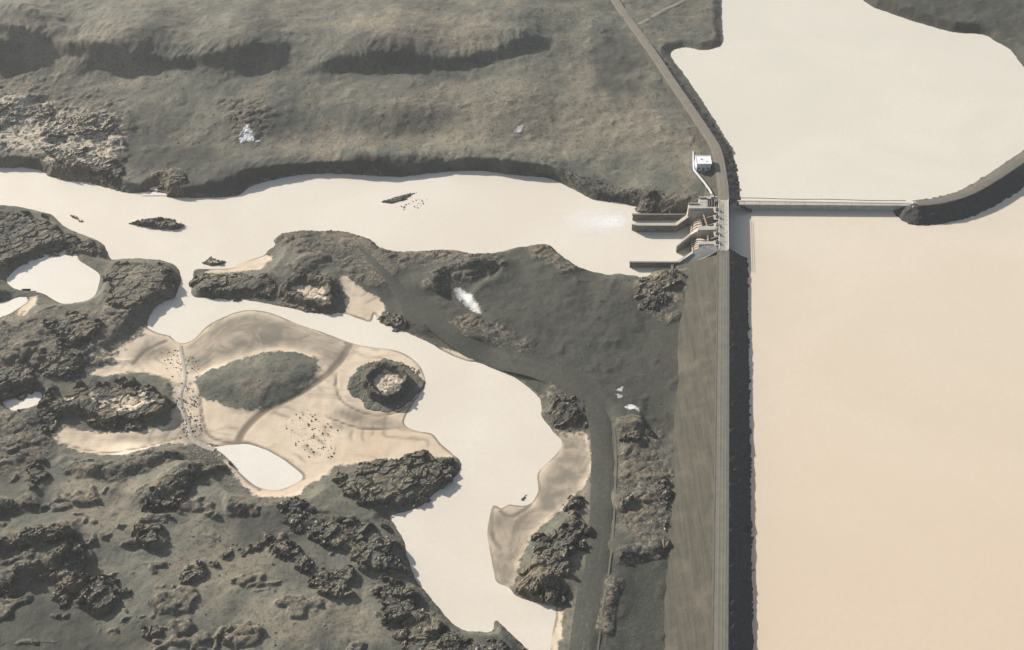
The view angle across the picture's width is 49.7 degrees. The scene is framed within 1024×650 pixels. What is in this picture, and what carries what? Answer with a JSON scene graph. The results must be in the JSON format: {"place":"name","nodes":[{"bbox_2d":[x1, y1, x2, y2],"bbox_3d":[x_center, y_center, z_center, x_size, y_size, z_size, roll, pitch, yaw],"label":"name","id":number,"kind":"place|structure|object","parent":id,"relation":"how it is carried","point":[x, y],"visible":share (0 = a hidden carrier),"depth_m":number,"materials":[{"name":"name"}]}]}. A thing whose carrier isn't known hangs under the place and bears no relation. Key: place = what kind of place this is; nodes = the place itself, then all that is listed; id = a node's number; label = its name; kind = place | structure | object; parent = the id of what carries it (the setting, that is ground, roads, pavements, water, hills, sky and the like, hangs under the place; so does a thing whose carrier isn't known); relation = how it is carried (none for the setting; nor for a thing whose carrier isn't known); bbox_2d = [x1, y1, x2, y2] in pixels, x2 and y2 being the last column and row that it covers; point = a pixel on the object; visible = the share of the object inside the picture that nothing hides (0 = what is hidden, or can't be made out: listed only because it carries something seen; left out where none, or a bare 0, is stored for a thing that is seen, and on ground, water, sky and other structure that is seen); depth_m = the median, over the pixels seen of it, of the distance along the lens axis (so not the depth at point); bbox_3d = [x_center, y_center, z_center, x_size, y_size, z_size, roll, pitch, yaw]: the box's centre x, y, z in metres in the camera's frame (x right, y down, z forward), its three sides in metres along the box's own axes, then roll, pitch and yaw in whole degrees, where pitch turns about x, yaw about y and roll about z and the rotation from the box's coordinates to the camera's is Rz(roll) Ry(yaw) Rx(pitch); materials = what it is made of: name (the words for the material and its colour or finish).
{"place":"outdoors","nodes":[
{"label":"outdoors","id":0,"kind":"place"},
{"bbox_2d":[0,289,35,316],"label":"pond","id":1,"kind":"structure","parent":0,"point":[8,307],"depth_m":547.19,"materials":[{"name":"liquid"}]},
{"bbox_2d":[3,391,41,410],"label":"pond","id":2,"kind":"structure","parent":0,"point":[33,399],"depth_m":501.87,"materials":[{"name":"liquid"}]},
{"bbox_2d":[7,249,99,303],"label":"pond","id":3,"kind":"structure","parent":0,"point":[63,278],"depth_m":560.63,"materials":[{"name":"liquid"}]},
{"bbox_2d":[139,187,166,195],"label":"pond","id":4,"kind":"structure","parent":0,"point":[155,193],"depth_m":609.54,"materials":[{"name":"liquid"}]},
{"bbox_2d":[177,345,215,450],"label":"stream","id":5,"kind":"structure","parent":0,"point":[193,439],"depth_m":499.13,"materials":[{"name":"liquid"}]},
{"bbox_2d":[208,444,302,489],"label":"pond","id":6,"kind":"structure","parent":0,"point":[260,467],"depth_m":476.12,"materials":[{"name":"liquid"}]},
{"bbox_2d":[0,167,690,649],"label":"river","id":7,"kind":"structure","parent":0,"point":[490,429],"depth_m":576.23,"materials":[{"name":"liquid"}]},
{"bbox_2d":[129,216,184,229],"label":"islet","id":8,"kind":"object","parent":7,"relation":"in","point":[160,223],"visible":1,"depth_m":589.35,"materials":[{"name":"grey stone"}]},
{"bbox_2d":[202,256,225,265],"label":"islet","id":9,"kind":"object","parent":7,"relation":"in","point":[210,261],"visible":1,"depth_m":568.45,"materials":[{"name":"grey stone"}]},
{"bbox_2d":[382,192,416,203],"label":"islet","id":10,"kind":"object","parent":7,"relation":"in","point":[397,199],"visible":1,"depth_m":605.58,"materials":[{"name":"grey stone"}]},
{"bbox_2d":[591,216,623,226],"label":"foam","id":11,"kind":"object","parent":7,"relation":"on","point":[604,222],"visible":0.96,"depth_m":592.82,"materials":[{"name":"white"}]},
{"bbox_2d":[0,0,1023,649],"bbox_3d":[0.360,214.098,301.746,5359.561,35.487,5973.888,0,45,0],"label":"ground","id":12,"kind":"structure","parent":0,"point":[614,338],"depth_m":546.77,"materials":[{"name":"soil"}]},
{"bbox_2d":[0,355,36,401],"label":"rock outcrop","id":13,"kind":"object","parent":12,"relation":"on","point":[17,380],"visible":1,"depth_m":505.35,"materials":[{"name":"grey stone"}]},
{"bbox_2d":[0,499,40,515],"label":"rock outcrop","id":14,"kind":"object","parent":12,"relation":"on","point":[9,504],"visible":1,"depth_m":451.55,"materials":[{"name":"grey stone"}]},
{"bbox_2d":[0,102,55,125],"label":"rock outcrop","id":15,"kind":"object","parent":12,"relation":"on","point":[18,111],"visible":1,"depth_m":648.63,"materials":[{"name":"grey stone"}]},
{"bbox_2d":[0,551,56,597],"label":"rock outcrop","id":16,"kind":"object","parent":12,"relation":"on","point":[23,571],"visible":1,"depth_m":427.37,"materials":[{"name":"grey stone"}]},
{"bbox_2d":[26,457,50,489],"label":"rock outcrop","id":17,"kind":"object","parent":12,"relation":"on","point":[37,474],"visible":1,"depth_m":466.25,"materials":[{"name":"grey stone"}]},
{"bbox_2d":[0,523,80,555],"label":"rock outcrop","id":18,"kind":"object","parent":12,"relation":"on","point":[25,537],"visible":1,"depth_m":437.74,"materials":[{"name":"grey stone"}]},
{"bbox_2d":[37,384,59,433],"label":"rock outcrop","id":19,"kind":"object","parent":12,"relation":"on","point":[48,421],"visible":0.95,"depth_m":490.38,"materials":[{"name":"grey stone"}]},
{"bbox_2d":[0,211,106,271],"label":"rock outcrop","id":20,"kind":"object","parent":12,"relation":"on","point":[24,237],"visible":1,"depth_m":575.34,"materials":[{"name":"grey stone"}]},
{"bbox_2d":[31,350,88,380],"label":"rock outcrop","id":21,"kind":"object","parent":12,"relation":"on","point":[60,364],"visible":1,"depth_m":510.78,"materials":[{"name":"grey stone"}]},
{"bbox_2d":[47,536,92,608],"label":"rock outcrop","id":22,"kind":"object","parent":12,"relation":"on","point":[67,560],"visible":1,"depth_m":430.20,"materials":[{"name":"grey stone"}]},
{"bbox_2d":[43,310,104,349],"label":"rock outcrop","id":23,"kind":"object","parent":12,"relation":"on","point":[73,329],"visible":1,"depth_m":525.93,"materials":[{"name":"grey stone"}]},
{"bbox_2d":[39,113,115,142],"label":"rock outcrop","id":24,"kind":"object","parent":12,"relation":"on","point":[84,124],"visible":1,"depth_m":639.78,"materials":[{"name":"grey stone"}]},
{"bbox_2d":[45,146,125,185],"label":"rock outcrop","id":25,"kind":"object","parent":12,"relation":"on","point":[77,161],"visible":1,"depth_m":619.38,"materials":[{"name":"grey stone"}]},
{"bbox_2d":[75,572,131,616],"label":"rock outcrop","id":26,"kind":"object","parent":12,"relation":"on","point":[104,593],"visible":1,"depth_m":421.61,"materials":[{"name":"grey stone"}]},
{"bbox_2d":[37,376,176,431],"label":"rock outcrop","id":27,"kind":"object","parent":12,"relation":"on","point":[126,406],"visible":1,"depth_m":494.35,"materials":[{"name":"grey stone"}]},
{"bbox_2d":[101,261,178,314],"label":"rock outcrop","id":28,"kind":"object","parent":12,"relation":"on","point":[136,284],"visible":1,"depth_m":550.52,"materials":[{"name":"grey stone"}]},
{"bbox_2d":[130,523,163,553],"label":"rock outcrop","id":29,"kind":"object","parent":12,"relation":"on","point":[147,538],"visible":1,"depth_m":442.04,"materials":[{"name":"grey stone"}]},
{"bbox_2d":[140,625,165,639],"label":"rock outcrop","id":30,"kind":"object","parent":12,"relation":"on","point":[154,632],"visible":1,"depth_m":410.67,"materials":[{"name":"grey stone"}]},
{"bbox_2d":[151,170,187,197],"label":"rock outcrop","id":31,"kind":"object","parent":12,"relation":"on","point":[171,182],"visible":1,"depth_m":610.23,"materials":[{"name":"grey stone"}]},
{"bbox_2d":[141,461,232,519],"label":"rock outcrop","id":32,"kind":"object","parent":12,"relation":"on","point":[169,496],"visible":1,"depth_m":457.83,"materials":[{"name":"grey stone"}]},
{"bbox_2d":[174,383,201,437],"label":"rubble","id":33,"kind":"object","parent":12,"relation":"on","point":[187,408],"visible":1,"depth_m":497.39,"materials":[{"name":"stone"}]},
{"bbox_2d":[179,559,208,584],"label":"rock outcrop","id":34,"kind":"object","parent":12,"relation":"on","point":[200,572],"visible":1,"depth_m":428.78,"materials":[{"name":"grey stone"}]},
{"bbox_2d":[208,547,234,568],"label":"rock outcrop","id":35,"kind":"object","parent":12,"relation":"on","point":[216,563],"visible":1,"depth_m":437.25,"materials":[{"name":"grey stone"}]},
{"bbox_2d":[216,621,238,644],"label":"rock outcrop","id":36,"kind":"object","parent":12,"relation":"on","point":[221,637],"visible":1,"depth_m":410.18,"materials":[{"name":"grey stone"}]},
{"bbox_2d":[189,273,279,301],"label":"rock outcrop","id":37,"kind":"object","parent":12,"relation":"on","point":[238,285],"visible":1,"depth_m":552.63,"materials":[{"name":"grey stone"}]},
{"bbox_2d":[239,124,259,142],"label":"snow patch","id":38,"kind":"object","parent":12,"relation":"on","point":[246,134],"visible":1,"depth_m":635.31,"materials":[{"name":"white snow"}]},
{"bbox_2d":[238,533,313,573],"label":"rock outcrop","id":39,"kind":"object","parent":12,"relation":"on","point":[293,550],"visible":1,"depth_m":437.62,"materials":[{"name":"grey stone"}]},
{"bbox_2d":[276,496,315,533],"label":"rock outcrop","id":40,"kind":"object","parent":12,"relation":"on","point":[295,507],"visible":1,"depth_m":452.99,"materials":[{"name":"grey stone"}]},
{"bbox_2d":[276,268,343,314],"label":"rock outcrop","id":41,"kind":"object","parent":12,"relation":"on","point":[305,291],"visible":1,"depth_m":549.56,"materials":[{"name":"grey stone"}]},
{"bbox_2d":[307,565,356,599],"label":"rock outcrop","id":42,"kind":"object","parent":12,"relation":"on","point":[326,584],"visible":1,"depth_m":428.21,"materials":[{"name":"grey stone"}]},
{"bbox_2d":[303,515,408,583],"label":"trees","id":43,"kind":"object","parent":12,"relation":"on","point":[365,546],"visible":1,"depth_m":441.83,"materials":[{"name":"plant"}]},
{"bbox_2d":[0,0,713,649],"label":"scattered stones","id":44,"kind":"object","parent":12,"relation":"on","point":[290,266],"visible":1,"depth_m":552.30,"materials":[{"name":"grey stone"}]},
{"bbox_2d":[347,358,425,412],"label":"rock outcrop","id":45,"kind":"object","parent":12,"relation":"on","point":[384,385],"visible":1,"depth_m":506.68,"materials":[{"name":"grey stone"}]},
{"bbox_2d":[376,312,407,331],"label":"rock outcrop","id":46,"kind":"object","parent":12,"relation":"on","point":[392,319],"visible":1,"depth_m":537.10,"materials":[{"name":"grey stone"}]},
{"bbox_2d":[332,449,456,507],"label":"rock outcrop","id":47,"kind":"object","parent":12,"relation":"on","point":[419,477],"visible":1,"depth_m":467.17,"materials":[{"name":"grey stone"}]},
{"bbox_2d":[373,579,514,649],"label":"trees","id":48,"kind":"object","parent":12,"relation":"on","point":[420,630],"visible":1,"depth_m":416.01,"materials":[{"name":"plant"}]},
{"bbox_2d":[456,288,480,312],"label":"snow patch","id":49,"kind":"object","parent":12,"relation":"on","point":[471,303],"visible":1,"depth_m":544.56,"materials":[{"name":"white snow"}]},
{"bbox_2d":[358,247,613,649],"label":"grass track","id":50,"kind":"structure","parent":12,"relation":"on","point":[588,597],"depth_m":480.95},
{"bbox_2d":[515,125,523,131],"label":"snow patch","id":51,"kind":"object","parent":12,"relation":"on","point":[519,128],"visible":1,"depth_m":640.20,"materials":[{"name":"white snow"}]},
{"bbox_2d":[514,494,592,605],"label":"trees","id":52,"kind":"object","parent":12,"relation":"on","point":[554,550],"visible":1,"depth_m":436.19,"materials":[{"name":"plant"}]},
{"bbox_2d":[548,394,587,431],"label":"rock outcrop","id":53,"kind":"object","parent":12,"relation":"on","point":[564,411],"visible":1,"depth_m":492.20,"materials":[{"name":"grey stone"}]},
{"bbox_2d":[562,169,636,205],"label":"rubble","id":54,"kind":"object","parent":12,"relation":"on","point":[597,187],"visible":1,"depth_m":608.85,"materials":[{"name":"grey stone"}]},
{"bbox_2d":[597,423,616,649],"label":"track edge","id":55,"kind":"object","parent":12,"relation":"on","point":[612,536],"visible":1,"depth_m":446.97,"materials":[{"name":"soil"}]},
{"bbox_2d":[625,404,639,410],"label":"snow patch","id":56,"kind":"object","parent":12,"relation":"on","point":[630,406],"visible":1,"depth_m":493.57,"materials":[{"name":"white snow"}]},
{"bbox_2d":[619,494,650,506],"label":"rock outcrop","id":57,"kind":"object","parent":12,"relation":"on","point":[625,500],"visible":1,"depth_m":457.33,"materials":[{"name":"grey stone"}]},
{"bbox_2d":[618,428,653,442],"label":"rock outcrop","id":58,"kind":"object","parent":12,"relation":"on","point":[634,435],"visible":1,"depth_m":480.89,"materials":[{"name":"grey stone"}]},
{"bbox_2d":[629,261,678,268],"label":"training wall","id":59,"kind":"structure","parent":12,"relation":"on","point":[653,264],"depth_m":565.64,"materials":[{"name":"concrete"}]},
{"bbox_2d":[632,190,681,220],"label":"rock outcrop","id":60,"kind":"object","parent":12,"relation":"on","point":[645,205],"visible":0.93,"depth_m":596.98,"materials":[{"name":"grey stone"}]},
{"bbox_2d":[632,213,684,219],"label":"training wall","id":61,"kind":"structure","parent":12,"relation":"on","point":[654,216],"depth_m":592.13,"materials":[{"name":"concrete"}]},
{"bbox_2d":[634,268,683,311],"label":"rock outcrop","id":62,"kind":"object","parent":12,"relation":"on","point":[653,295],"visible":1,"depth_m":548.44,"materials":[{"name":"grey stone"}]},
{"bbox_2d":[632,215,689,231],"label":"training wall","id":63,"kind":"structure","parent":12,"relation":"on","point":[681,223],"depth_m":585.10,"materials":[{"name":"concrete"}]},
{"bbox_2d":[638,0,685,24],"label":"gravel track","id":64,"kind":"structure","parent":12,"relation":"on","point":[662,11],"depth_m":726.90,"materials":[{"name":"beige gravel"}]},
{"bbox_2d":[657,478,673,552],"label":"rock outcrop","id":65,"kind":"object","parent":12,"relation":"on","point":[666,493],"visible":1,"depth_m":459.28,"materials":[{"name":"grey stone"}]},
{"bbox_2d":[609,0,751,211],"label":"embankment dam","id":66,"kind":"structure","parent":12,"relation":"on","point":[722,182],"depth_m":633.45,"materials":[{"name":"grey concrete"}]},
{"bbox_2d":[687,195,717,224],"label":"intake platform","id":67,"kind":"structure","parent":12,"relation":"on","point":[702,203],"depth_m":585.35,"materials":[{"name":"concrete"}]},
{"bbox_2d":[676,198,728,264],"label":"spillway","id":68,"kind":"object","parent":12,"relation":"on","point":[701,240],"visible":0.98,"depth_m":573.38,"materials":[{"name":"concrete"}]},
{"bbox_2d":[692,151,712,193],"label":"footpath","id":69,"kind":"structure","parent":12,"relation":"on","point":[702,180],"depth_m":602.87,"materials":[{"name":"concrete"}]},
{"bbox_2d":[694,155,711,172],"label":"hut","id":70,"kind":"object","parent":12,"relation":"on","point":[702,163],"visible":1,"depth_m":607.24,"materials":[{"name":"concrete"}]},
{"bbox_2d":[664,247,754,649],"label":"embankment dam","id":71,"kind":"structure","parent":12,"relation":"on","point":[708,600],"depth_m":464.02,"materials":[{"name":"grey concrete"}]},
{"bbox_2d":[729,200,917,210],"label":"overflow wall","id":72,"kind":"structure","parent":12,"relation":"on","point":[816,205],"depth_m":588.55,"materials":[{"name":"concrete"}]},
{"bbox_2d":[893,150,1023,225],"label":"embankment dyke","id":73,"kind":"structure","parent":12,"relation":"on","point":[1000,184],"depth_m":590.05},
{"bbox_2d":[671,0,1023,202],"bbox_3d":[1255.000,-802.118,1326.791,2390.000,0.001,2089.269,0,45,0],"label":"lake","id":74,"kind":"structure","parent":0,"point":[825,100],"depth_m":658.35,"materials":[{"name":"liquid"}]},
{"bbox_2d":[741,197,904,200],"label":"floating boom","id":75,"kind":"object","parent":74,"relation":"on","point":[838,199],"visible":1,"depth_m":591.55,"materials":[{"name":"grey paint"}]},
{"bbox_2d":[729,187,1023,649],"bbox_3d":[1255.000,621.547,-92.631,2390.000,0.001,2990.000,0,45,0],"label":"lake","id":76,"kind":"structure","parent":0,"point":[886,383],"depth_m":483.64,"materials":[{"name":"liquid"}]}
]}

